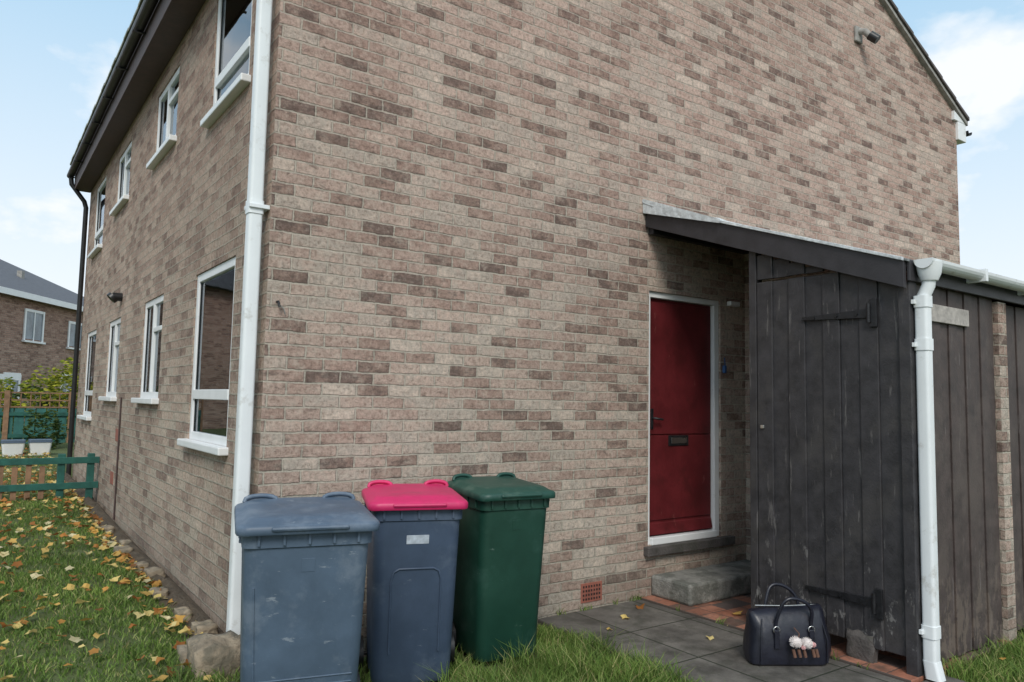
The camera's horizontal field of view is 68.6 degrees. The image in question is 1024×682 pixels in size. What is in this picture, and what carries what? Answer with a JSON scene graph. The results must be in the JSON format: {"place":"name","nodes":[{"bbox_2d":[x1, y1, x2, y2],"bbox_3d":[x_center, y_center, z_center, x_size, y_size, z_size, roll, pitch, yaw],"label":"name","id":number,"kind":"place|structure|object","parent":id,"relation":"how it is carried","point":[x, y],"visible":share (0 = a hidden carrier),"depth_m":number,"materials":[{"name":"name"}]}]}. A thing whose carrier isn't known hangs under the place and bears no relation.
{"place":"outdoors","nodes":[
{"label":"outdoors","id":0,"kind":"place"},
{"bbox_2d":[111,325,117,391],"bbox_3d":[-4.869,0.212,9.234,0.059,0.826,0.060,4,-6,-35],"label":"window mullion","id":1,"kind":"structure","parent":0,"point":[114,361],"depth_m":9.20},
{"bbox_2d":[123,154,127,194],"bbox_3d":[-4.845,-2.058,9.446,0.059,0.586,0.060,4,-6,-35],"label":"window mullion","id":2,"kind":"structure","parent":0,"point":[125,175],"depth_m":9.42},
{"bbox_2d":[143,309,148,391],"bbox_3d":[-3.710,0.093,7.612,0.008,0.846,0.012,4,-6,-35],"label":"window gasket","id":3,"kind":"object","parent":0,"point":[146,349],"depth_m":7.61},
{"bbox_2d":[149,305,157,391],"bbox_3d":[-3.460,0.071,7.278,0.059,0.846,0.060,4,-6,-35],"label":"window mullion","id":4,"kind":"structure","parent":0,"point":[153,349],"depth_m":7.25},
{"bbox_2d":[165,87,172,139],"bbox_3d":[-3.352,-2.197,7.371,0.059,0.586,0.060,4,-6,-35],"label":"window mullion","id":5,"kind":"structure","parent":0,"point":[169,110],"depth_m":7.34},
{"bbox_2d":[193,282,201,430],"bbox_3d":[-2.441,0.119,5.833,0.008,1.156,0.012,4,-6,-35],"label":"window gasket","id":6,"kind":"object","parent":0,"point":[197,355],"depth_m":5.83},
{"bbox_2d":[215,36,249,88],"bbox_3d":[-2.023,-2.019,5.490,0.061,0.072,0.876,4,-6,-35],"label":"window transom","id":7,"kind":"object","parent":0,"point":[237,59],"depth_m":5.44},
{"bbox_2d":[73,622,724,681],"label":"front grass","id":8,"kind":"structure","parent":0,"point":[543,631],"depth_m":4.36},
{"bbox_2d":[0,421,1023,681],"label":"ground","id":9,"kind":"structure","parent":0,"point":[60,449],"depth_m":4.75,"materials":[{"name":"plant"}]},
{"bbox_2d":[0,439,25,456],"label":"storage box","id":10,"kind":"object","parent":9,"relation":"on","point":[13,447],"visible":0.95,"depth_m":13.66,"materials":[{"name":"white plastic"}]},
{"bbox_2d":[0,384,67,430],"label":"hedge","id":11,"kind":"object","parent":9,"relation":"on","point":[16,395],"visible":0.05,"depth_m":21.75,"materials":[{"name":"green plant"}]},
{"bbox_2d":[0,390,77,443],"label":"garden fence","id":12,"kind":"object","parent":9,"relation":"on","point":[18,414],"visible":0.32,"depth_m":16.25,"materials":[{"name":"teal paint"}]},
{"bbox_2d":[0,357,79,429],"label":"yellow green shrub","id":13,"kind":"object","parent":9,"relation":"on","point":[56,383],"visible":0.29,"depth_m":18.98,"materials":[{"name":"green plant"}]},
{"bbox_2d":[28,439,52,455],"bbox_3d":[-8.870,1.995,14.113,0.380,0.290,0.340,4,-6,-35],"label":"storage box","id":14,"kind":"object","parent":9,"relation":"on","point":[39,446],"visible":0.87,"depth_m":14.00,"materials":[{"name":"white plastic"}]},
{"bbox_2d":[0,293,82,420],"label":"walls","id":15,"kind":"structure","parent":9,"relation":"on","point":[24,359],"depth_m":28.85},
{"bbox_2d":[0,374,21,380],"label":"porch canopy","id":16,"kind":"object","parent":15,"relation":"attached to","point":[14,376],"visible":0.75,"depth_m":25.96,"materials":[{"name":"white plastic"}]},
{"bbox_2d":[22,308,26,339],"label":"window jamb","id":17,"kind":"object","parent":15,"relation":"attached to","point":[24,323],"depth_m":28.26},
{"bbox_2d":[25,311,42,340],"bbox_3d":[-18.392,-0.591,28.878,0.650,1.080,1.001,4,-6,-35],"label":"window glass","id":18,"kind":"object","parent":15,"relation":"attached to","point":[30,324],"visible":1,"depth_m":28.84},
{"bbox_2d":[0,259,83,305],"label":"hip roof","id":19,"kind":"structure","parent":15,"relation":"on","point":[31,283],"depth_m":31.03,"materials":[{"name":"tile"}]},
{"bbox_2d":[0,286,82,310],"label":"fascia","id":20,"kind":"structure","parent":19,"relation":"attached to","point":[17,293],"depth_m":28.47,"materials":[{"name":"white plastic"}]},
{"bbox_2d":[69,324,81,346],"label":"window glass","id":21,"kind":"object","parent":15,"relation":"attached to","point":[72,335],"visible":0.43,"depth_m":31.73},
{"bbox_2d":[22,409,68,449],"bbox_3d":[-10.475,1.806,14.913,2.986,0.919,1.110,4,-6,-35],"label":"garden shrub","id":22,"kind":"object","parent":9,"relation":"on","point":[57,421],"visible":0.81,"depth_m":15.37,"materials":[{"name":"green plant"}]},
{"bbox_2d":[0,453,99,500],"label":"green post and rail fence","id":23,"kind":"object","parent":9,"relation":"on","point":[59,486],"visible":0.9,"depth_m":9.15,"materials":[{"name":"paint"}]},
{"bbox_2d":[0,446,212,681],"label":"fallen leaves","id":24,"kind":"object","parent":9,"relation":"on","point":[124,580],"visible":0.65,"depth_m":6.19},
{"bbox_2d":[102,525,114,534],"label":"edging stone","id":25,"kind":"object","parent":9,"relation":"on","point":[108,528],"visible":0.55,"depth_m":7.62,"materials":[{"name":"stone"}]},
{"bbox_2d":[0,451,238,681],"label":"lawn grass","id":26,"kind":"structure","parent":9,"relation":"on","point":[95,570],"depth_m":5.07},
{"bbox_2d":[112,545,132,553],"bbox_3d":[-3.455,1.886,6.665,0.155,0.121,0.214,4,-6,-35],"label":"edging stone","id":27,"kind":"object","parent":9,"relation":"on","point":[125,549],"visible":0.39,"depth_m":6.62,"materials":[{"name":"stone"}]},
{"bbox_2d":[134,561,148,570],"bbox_3d":[-3.043,1.857,6.163,0.106,0.087,0.149,4,-6,-35],"label":"edging stone","id":28,"kind":"object","parent":9,"relation":"on","point":[144,564],"visible":0.59,"depth_m":6.12,"materials":[{"name":"stone"}]},
{"bbox_2d":[54,473,237,681],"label":"soil border","id":29,"kind":"object","parent":9,"relation":"on","point":[176,592],"visible":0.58,"depth_m":5.91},
{"bbox_2d":[144,566,164,576],"bbox_3d":[-2.806,1.843,5.902,0.142,0.112,0.199,4,-6,-35],"label":"edging stone","id":30,"kind":"object","parent":9,"relation":"on","point":[153,571],"visible":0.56,"depth_m":5.86,"materials":[{"name":"stone"}]},
{"bbox_2d":[149,586,167,599],"bbox_3d":[-2.521,1.815,5.368,0.118,0.095,0.168,4,-6,-35],"label":"edging stone","id":31,"kind":"object","parent":9,"relation":"on","point":[163,591],"visible":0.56,"depth_m":5.33,"materials":[{"name":"stone"}]},
{"bbox_2d":[72,0,279,632],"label":"wall","id":32,"kind":"structure","parent":9,"relation":"on","point":[174,227],"depth_m":6.43,"materials":[{"name":"brick"}]},
{"bbox_2d":[66,178,88,475],"bbox_3d":[-7.032,-0.215,11.937,0.307,4.854,0.073,4,-6,-33],"label":"downpipe","id":33,"kind":"object","parent":32,"relation":"attached to","point":[78,324],"visible":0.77,"depth_m":11.98,"materials":[{"name":"black plastic"}]},
{"bbox_2d":[83,333,89,414],"bbox_3d":[-6.427,0.502,11.392,0.060,1.240,0.062,4,-6,-35],"label":"window frame jamb","id":34,"kind":"object","parent":32,"relation":"attached to","point":[86,373],"depth_m":11.36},
{"bbox_2d":[86,335,95,411],"bbox_3d":[-6.147,0.475,10.992,0.004,1.180,0.980,4,-6,-35],"label":"window glass","id":35,"kind":"object","parent":32,"relation":"attached to","point":[91,371],"visible":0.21,"depth_m":11.07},
{"bbox_2d":[87,244,102,258],"bbox_3d":[-6.164,-1.319,11.101,0.076,0.053,1.140,4,-6,-35],"label":"window sill","id":36,"kind":"structure","parent":32,"relation":"attached to","point":[97,248],"depth_m":10.95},
{"bbox_2d":[94,192,98,246],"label":"window frame jamb","id":37,"kind":"object","parent":32,"relation":"attached to","point":[96,218],"depth_m":11.55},
{"bbox_2d":[96,184,105,244],"bbox_3d":[-6.102,-1.857,11.181,0.004,0.980,0.980,4,-6,-35],"label":"window glass","id":38,"kind":"object","parent":32,"relation":"attached to","point":[101,210],"visible":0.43,"depth_m":11.26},
{"bbox_2d":[98,396,116,400],"bbox_3d":[-4.931,0.705,9.156,0.076,0.053,1.030,4,-6,-35],"label":"window sill","id":39,"kind":"structure","parent":32,"relation":"attached to","point":[102,398],"depth_m":8.97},
{"bbox_2d":[106,323,111,396],"bbox_3d":[-5.118,0.236,9.588,0.060,0.950,0.062,4,-6,-35],"label":"window frame jamb","id":40,"kind":"object","parent":32,"relation":"attached to","point":[109,359],"depth_m":9.56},
{"bbox_2d":[110,429,117,484],"bbox_3d":[-4.557,1.328,8.625,0.026,0.640,0.400,4,-6,-35],"label":"air brick","id":41,"kind":"object","parent":32,"relation":"attached to","point":[111,472],"visible":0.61,"depth_m":8.61,"materials":[{"name":"ceramic"}]},
{"bbox_2d":[109,324,120,391],"bbox_3d":[-4.870,0.212,9.233,0.004,0.890,0.870,4,-6,-35],"label":"window glass","id":42,"kind":"object","parent":32,"relation":"attached to","point":[117,358],"visible":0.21,"depth_m":9.21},
{"bbox_2d":[107,292,122,302],"bbox_3d":[-4.688,-0.510,8.851,0.166,0.126,0.130,4,-6,-35],"label":"wall vent","id":43,"kind":"object","parent":32,"relation":"attached to","point":[114,297],"depth_m":8.83,"materials":[{"name":"black plastic"}]},
{"bbox_2d":[113,397,121,519],"bbox_3d":[-4.397,1.305,8.371,0.018,1.350,0.018,4,-6,-35],"label":"wall cable","id":44,"kind":"object","parent":32,"relation":"attached to","point":[117,458],"depth_m":8.36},
{"bbox_2d":[109,194,128,216],"bbox_3d":[-4.905,-1.685,9.378,0.076,0.053,1.100,4,-6,-35],"label":"window sill","id":45,"kind":"structure","parent":32,"relation":"attached to","point":[120,204],"depth_m":9.25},
{"bbox_2d":[117,159,120,201],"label":"window frame jamb","id":46,"kind":"object","parent":32,"relation":"attached to","point":[119,181],"depth_m":9.80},
{"bbox_2d":[74,0,173,188],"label":"fascia board","id":47,"kind":"object","parent":32,"relation":"attached to","point":[157,18],"visible":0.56,"depth_m":8.01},
{"bbox_2d":[67,0,158,177],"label":"eaves gutter","id":48,"kind":"object","parent":47,"relation":"attached to","point":[144,14],"visible":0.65,"depth_m":8.21,"materials":[{"name":"black plastic"}]},
{"bbox_2d":[120,151,130,197],"bbox_3d":[-4.847,-2.058,9.445,0.004,0.650,0.940,4,-6,-35],"label":"window glass","id":49,"kind":"object","parent":32,"relation":"attached to","point":[128,178],"visible":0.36,"depth_m":9.41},
{"bbox_2d":[121,142,131,162],"bbox_3d":[-4.835,-2.381,9.475,0.059,0.062,0.876,4,-6,-35],"label":"window frame head","id":50,"kind":"object","parent":32,"relation":"attached to","point":[128,150],"depth_m":9.43},
{"bbox_2d":[77,0,205,192],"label":"soffit","id":51,"kind":"structure","parent":32,"relation":"attached to","point":[181,15],"depth_m":7.86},
{"bbox_2d":[140,303,148,397],"bbox_3d":[-3.718,0.095,7.644,0.060,0.970,0.062,4,-6,-35],"label":"window frame jamb","id":52,"kind":"object","parent":32,"relation":"attached to","point":[144,347],"depth_m":7.61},
{"bbox_2d":[131,398,158,403],"bbox_3d":[-3.522,0.573,7.199,0.076,0.053,1.060,4,-6,-35],"label":"window sill","id":53,"kind":"structure","parent":32,"relation":"attached to","point":[146,400],"depth_m":6.96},
{"bbox_2d":[141,392,157,397],"bbox_3d":[-3.465,0.523,7.244,0.059,0.062,0.836,4,-6,-35],"label":"window frame foot","id":54,"kind":"object","parent":32,"relation":"attached to","point":[149,394],"depth_m":7.22},
{"bbox_2d":[144,303,162,391],"bbox_3d":[-3.461,0.071,7.277,0.004,0.910,0.900,4,-6,-35],"label":"window glass","id":55,"kind":"object","parent":32,"relation":"attached to","point":[157,351],"visible":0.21,"depth_m":7.24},
{"bbox_2d":[147,294,163,308],"bbox_3d":[-3.447,-0.382,7.317,0.059,0.062,0.836,4,-6,-35],"label":"window frame head","id":56,"kind":"object","parent":32,"relation":"attached to","point":[155,301],"depth_m":7.28},
{"bbox_2d":[156,96,162,150],"bbox_3d":[-3.628,-2.171,7.762,0.060,0.710,0.062,4,-6,-35],"label":"window frame jamb","id":57,"kind":"object","parent":32,"relation":"attached to","point":[158,128],"depth_m":7.74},
{"bbox_2d":[146,134,176,169],"bbox_3d":[-3.412,-1.824,7.303,0.076,0.053,1.120,4,-6,-35],"label":"window sill","id":58,"kind":"structure","parent":32,"relation":"attached to","point":[169,142],"depth_m":7.19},
{"bbox_2d":[160,79,178,145],"bbox_3d":[-3.353,-2.198,7.370,0.004,0.650,0.960,4,-6,-35],"label":"window glass","id":59,"kind":"object","parent":32,"relation":"attached to","point":[173,117],"visible":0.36,"depth_m":7.33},
{"bbox_2d":[160,67,179,101],"bbox_3d":[-3.342,-2.520,7.400,0.059,0.062,0.896,4,-6,-35],"label":"window frame head","id":60,"kind":"object","parent":32,"relation":"attached to","point":[174,79],"depth_m":7.35},
{"bbox_2d":[169,87,178,105],"bbox_3d":[-3.210,-2.338,7.188,0.057,0.044,0.418,4,-6,-35],"label":"window vent rail","id":61,"kind":"object","parent":32,"relation":"attached to","point":[174,97],"depth_m":7.18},
{"bbox_2d":[189,275,202,438],"bbox_3d":[-2.449,0.121,5.866,0.060,1.280,0.062,4,-6,-35],"label":"window frame jamb","id":62,"kind":"object","parent":32,"relation":"attached to","point":[195,353],"depth_m":5.84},
{"bbox_2d":[177,438,227,455],"bbox_3d":[-2.215,0.750,5.351,0.076,0.053,1.200,4,-6,-35],"label":"window sill","id":63,"kind":"structure","parent":32,"relation":"attached to","point":[214,449],"depth_m":5.17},
{"bbox_2d":[191,431,225,446],"bbox_3d":[-2.158,0.700,5.396,0.059,0.062,0.976,4,-6,-35],"label":"window frame foot","id":64,"kind":"object","parent":32,"relation":"attached to","point":[210,438],"depth_m":5.34},
{"bbox_2d":[192,389,228,399],"bbox_3d":[-2.157,0.386,5.418,0.061,0.072,0.976,4,-6,-35],"label":"window transom","id":65,"kind":"object","parent":32,"relation":"attached to","point":[216,394],"depth_m":5.33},
{"bbox_2d":[195,268,234,436],"bbox_3d":[-2.151,0.093,5.441,0.004,1.220,1.040,4,-6,-35],"label":"window glass","id":66,"kind":"object","parent":32,"relation":"attached to","point":[215,337],"visible":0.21,"depth_m":5.45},
{"bbox_2d":[200,257,234,282],"bbox_3d":[-2.135,-0.514,5.494,0.059,0.062,0.976,4,-6,-35],"label":"window frame head","id":67,"kind":"object","parent":32,"relation":"attached to","point":[228,265],"depth_m":5.44},
{"bbox_2d":[213,0,223,104],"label":"window frame jamb","id":68,"kind":"object","parent":32,"relation":"attached to","point":[217,46],"depth_m":5.87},
{"bbox_2d":[217,0,222,100],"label":"window gasket","id":69,"kind":"object","parent":68,"relation":"attached to","point":[220,46],"depth_m":5.86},
{"bbox_2d":[200,73,250,128],"bbox_3d":[-2.081,-1.720,5.429,0.076,0.053,1.100,4,-6,-35],"label":"window sill","id":70,"kind":"structure","parent":32,"relation":"attached to","point":[234,90],"depth_m":5.33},
{"bbox_2d":[226,256,235,445],"bbox_3d":[-1.844,0.065,5.024,0.060,1.280,0.062,4,-6,-35],"label":"window frame jamb","id":71,"kind":"object","parent":32,"relation":"attached to","point":[230,353],"depth_m":5.02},
{"bbox_2d":[219,0,251,97],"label":"window glass","id":72,"kind":"object","parent":32,"relation":"attached to","point":[236,28],"visible":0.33,"depth_m":5.57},
{"bbox_2d":[226,0,272,634],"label":"corner downpipe","id":73,"kind":"object","parent":32,"relation":"attached to","point":[255,208],"visible":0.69,"depth_m":4.42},
{"bbox_2d":[176,644,186,668],"bbox_3d":[-1.786,1.776,4.201,0.167,0.141,0.238,4,-6,-35],"label":"edging stone","id":74,"kind":"object","parent":9,"relation":"on","point":[182,651],"visible":0.2,"depth_m":4.13,"materials":[{"name":"stone"}]},
{"bbox_2d":[173,606,192,622],"bbox_3d":[-2.170,1.803,4.944,0.103,0.086,0.147,4,-6,-35],"label":"edging stone","id":75,"kind":"object","parent":9,"relation":"on","point":[186,611],"visible":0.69,"depth_m":4.91,"materials":[{"name":"stone"}]},
{"bbox_2d":[190,619,217,633],"bbox_3d":[-1.902,1.796,4.639,0.140,0.114,0.197,4,-6,-35],"label":"edging stone","id":76,"kind":"object","parent":9,"relation":"on","point":[206,626],"visible":0.5,"depth_m":4.60,"materials":[{"name":"stone"}]},
{"bbox_2d":[185,630,239,681],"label":"edging stone","id":77,"kind":"object","parent":9,"relation":"on","point":[206,652],"visible":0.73,"depth_m":3.95,"materials":[{"name":"stone"}]},
{"bbox_2d":[232,491,379,681],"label":"wheelie bin","id":78,"kind":"object","parent":9,"relation":"on","point":[303,568],"visible":1,"depth_m":3.37,"materials":[{"name":"grey plastic"}]},
{"bbox_2d":[358,479,467,681],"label":"wheelie bin","id":79,"kind":"object","parent":9,"relation":"on","point":[412,559],"visible":0.92,"depth_m":4.13,"materials":[{"name":"blue plastic"}]},
{"bbox_2d":[448,472,555,661],"bbox_3d":[-0.100,1.417,4.773,0.563,1.111,0.677,4,-5,-28],"label":"wheelie bin","id":80,"kind":"object","parent":9,"relation":"on","point":[499,555],"visible":0.92,"depth_m":4.57,"materials":[{"name":"green plastic"}]},
{"bbox_2d":[424,622,693,681],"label":"front grass tufts","id":81,"kind":"object","parent":9,"relation":"on","point":[615,665],"visible":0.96,"depth_m":4.30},
{"bbox_2d":[258,0,959,656],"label":"gable wall","id":82,"kind":"structure","parent":9,"relation":"on","point":[472,264],"depth_m":5.63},
{"bbox_2d":[581,581,601,603],"bbox_3d":[0.605,1.925,5.767,0.215,0.145,0.029,4,-6,-35],"label":"air brick","id":83,"kind":"object","parent":82,"relation":"attached to","point":[591,591],"visible":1,"depth_m":5.75,"materials":[{"name":"ceramic"}]},
{"bbox_2d":[648,291,649,544],"bbox_3d":[1.109,0.630,6.290,0.040,2.110,0.090,4,-6,-35],"label":"door frame jamb","id":84,"kind":"object","parent":82,"relation":"attached to","point":[649,428],"depth_m":6.25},
{"bbox_2d":[649,298,710,535],"bbox_3d":[1.448,0.654,6.553,0.814,1.995,0.045,4,-6,-35],"label":"door leaf","id":85,"kind":"object","parent":82,"relation":"attached to","point":[690,305],"visible":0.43,"depth_m":6.53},
{"bbox_2d":[650,409,653,428],"bbox_3d":[1.176,0.653,6.310,0.030,0.170,0.012,4,-6,-35],"label":"lock plate","id":86,"kind":"object","parent":85,"relation":"attached to","point":[651,416],"visible":1,"depth_m":6.30,"materials":[{"name":"black metal"}]},
{"bbox_2d":[668,435,687,445],"bbox_3d":[1.438,0.858,6.486,0.250,0.090,0.010,4,-6,-35],"label":"letterbox plate","id":87,"kind":"object","parent":85,"relation":"attached to","point":[670,437],"visible":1,"depth_m":6.46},
{"bbox_2d":[672,437,686,443],"bbox_3d":[1.443,0.858,6.480,0.190,0.050,0.006,4,-6,-35],"label":"letterbox flap","id":88,"kind":"object","parent":87,"relation":"attached to","point":[680,440],"visible":1,"depth_m":6.48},
{"bbox_2d":[649,435,710,520],"bbox_3d":[1.454,1.169,6.489,0.790,0.702,0.010,4,-6,-35],"label":"door lower panel","id":89,"kind":"structure","parent":85,"relation":"attached to","point":[680,481],"depth_m":6.48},
{"bbox_2d":[650,301,710,433],"bbox_3d":[1.472,0.246,6.564,0.790,1.125,0.010,4,-6,-35],"label":"door upper panel","id":90,"kind":"structure","parent":85,"relation":"attached to","point":[679,369],"depth_m":6.55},
{"bbox_2d":[649,517,711,535],"bbox_3d":[1.450,1.588,6.449,0.794,0.100,0.024,4,-6,-35],"label":"door weatherboard","id":91,"kind":"object","parent":85,"relation":"attached to","point":[657,528],"depth_m":6.44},
{"bbox_2d":[650,291,713,305],"bbox_3d":[1.477,-0.369,6.623,0.818,0.050,0.088,4,-6,-35],"label":"door frame head","id":92,"kind":"object","parent":82,"relation":"attached to","point":[678,298],"depth_m":6.58},
{"bbox_2d":[643,535,734,556],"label":"stone sill","id":93,"kind":"structure","parent":82,"relation":"attached to","point":[670,548],"depth_m":6.34,"materials":[{"name":"stone"}]},
{"bbox_2d":[649,529,716,545],"bbox_3d":[1.447,1.678,6.444,0.818,0.060,0.120,4,-6,-35],"label":"door threshold","id":94,"kind":"object","parent":93,"relation":"on","point":[680,537],"depth_m":6.38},
{"bbox_2d":[710,300,718,535],"bbox_3d":[1.815,0.685,6.794,0.062,2.110,0.090,4,-6,-35],"label":"door frame jamb","id":95,"kind":"object","parent":82,"relation":"attached to","point":[714,387],"depth_m":6.76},
{"bbox_2d":[679,0,955,131],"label":"gable triangle","id":96,"kind":"object","parent":82,"relation":"attached to","point":[888,65],"visible":1,"depth_m":8.37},
{"bbox_2d":[854,25,880,43],"bbox_3d":[3.993,-3.432,8.431,0.269,0.237,0.132,-2,-5,30],"label":"security lamp","id":97,"kind":"object","parent":82,"relation":"attached to","point":[871,36],"visible":1,"depth_m":8.41,"materials":[{"name":"white plastic"}]},
{"bbox_2d":[951,111,964,124],"bbox_3d":[5.765,-2.914,9.963,0.320,0.115,0.334,4,-6,-35],"label":"eaves box top","id":98,"kind":"object","parent":82,"relation":"attached to","point":[955,117],"visible":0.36,"depth_m":9.77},
{"bbox_2d":[955,121,965,144],"bbox_3d":[5.803,-2.729,9.976,0.220,0.240,0.335,4,-6,-35],"label":"eaves box end","id":99,"kind":"object","parent":82,"relation":"attached to","point":[960,128],"visible":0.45,"depth_m":9.82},
{"bbox_2d":[641,593,1010,681],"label":"tiles","id":100,"kind":"object","parent":9,"relation":"on","point":[890,664],"visible":0.28,"depth_m":5.29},
{"bbox_2d":[651,559,750,605],"bbox_3d":[1.752,2.017,6.319,1.230,0.165,0.418,4,-6,-35],"label":"concrete step","id":101,"kind":"object","parent":100,"relation":"on","point":[700,585],"visible":0.76,"depth_m":6.05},
{"bbox_2d":[846,628,878,663],"bbox_3d":[2.175,1.907,4.670,0.060,0.227,0.202,4,-6,-35],"label":"gate stop stone","id":102,"kind":"object","parent":100,"relation":"on","point":[859,645],"visible":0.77,"depth_m":4.65,"materials":[{"name":"stone"}]},
{"bbox_2d":[642,199,1023,681],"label":"timber lean to porch","id":103,"kind":"object","parent":9,"relation":"on","point":[884,418],"visible":0.96,"depth_m":4.92,"materials":[{"name":"paint"}]},
{"bbox_2d":[0,0,1023,296],"label":"sky","id":104,"kind":"structure","parent":0,"point":[57,57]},
{"bbox_2d":[538,599,965,681],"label":"paving","id":105,"kind":"structure","parent":0,"point":[671,634],"depth_m":4.92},
{"bbox_2d":[557,593,869,669],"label":"wall foot weeds","id":106,"kind":"object","parent":105,"relation":"on","point":[633,599],"depth_m":5.65,"materials":[{"name":"green plant"}]},
{"bbox_2d":[743,582,830,665],"bbox_3d":[1.709,1.748,4.615,0.529,0.451,0.329,2,-5,-6],"label":"handbag","id":107,"kind":"object","parent":105,"relation":"on","point":[783,634],"visible":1,"depth_m":4.56,"materials":[{"name":"black leather"}]},
{"bbox_2d":[606,603,1005,659],"bbox_3d":[1.695,1.941,4.816,2.852,0.108,2.155,2,-5,-6],"label":"fallen leaf scatter","id":108,"kind":"object","parent":105,"relation":"on","point":[623,616],"visible":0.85,"depth_m":5.50,"materials":[{"name":"yellow plant"}]},
{"bbox_2d":[941,621,1023,681],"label":"side grass","id":109,"kind":"structure","parent":0,"point":[965,672],"depth_m":4.54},
{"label":"rear walls","id":110,"kind":"object","parent":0,"visible":0},
{"bbox_2d":[887,0,967,121],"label":"roof slope","id":111,"kind":"structure","parent":110,"relation":"attached to","point":[926,59],"depth_m":9.32,"materials":[{"name":"tile"}]},
{"bbox_2d":[896,11,913,35],"bbox_3d":[4.661,-3.814,9.141,0.358,0.203,0.275,4,-6,-35],"label":"verge tile","id":112,"kind":"object","parent":111,"relation":"on","point":[906,25],"visible":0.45,"depth_m":9.03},
{"bbox_2d":[912,35,928,58],"bbox_3d":[4.948,-3.612,9.334,0.358,0.203,0.275,4,-6,-35],"label":"verge tile","id":113,"kind":"object","parent":111,"relation":"on","point":[921,48],"visible":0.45,"depth_m":9.22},
{"bbox_2d":[880,0,967,125],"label":"roof edge","id":114,"kind":"object","parent":111,"relation":"on","point":[916,50],"visible":1,"depth_m":9.30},
{"bbox_2d":[927,58,942,79],"bbox_3d":[5.235,-3.410,9.527,0.358,0.203,0.275,4,-6,-35],"label":"verge tile","id":115,"kind":"object","parent":111,"relation":"on","point":[937,72],"visible":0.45,"depth_m":9.42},
{"bbox_2d":[941,79,956,100],"bbox_3d":[5.522,-3.209,9.720,0.358,0.203,0.275,4,-6,-35],"label":"verge tile","id":116,"kind":"object","parent":111,"relation":"on","point":[948,89],"visible":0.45,"depth_m":9.61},
{"bbox_2d":[955,100,969,120],"bbox_3d":[5.809,-3.007,9.913,0.358,0.203,0.275,4,-6,-35],"label":"verge tile","id":117,"kind":"object","parent":111,"relation":"on","point":[962,110],"visible":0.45,"depth_m":9.81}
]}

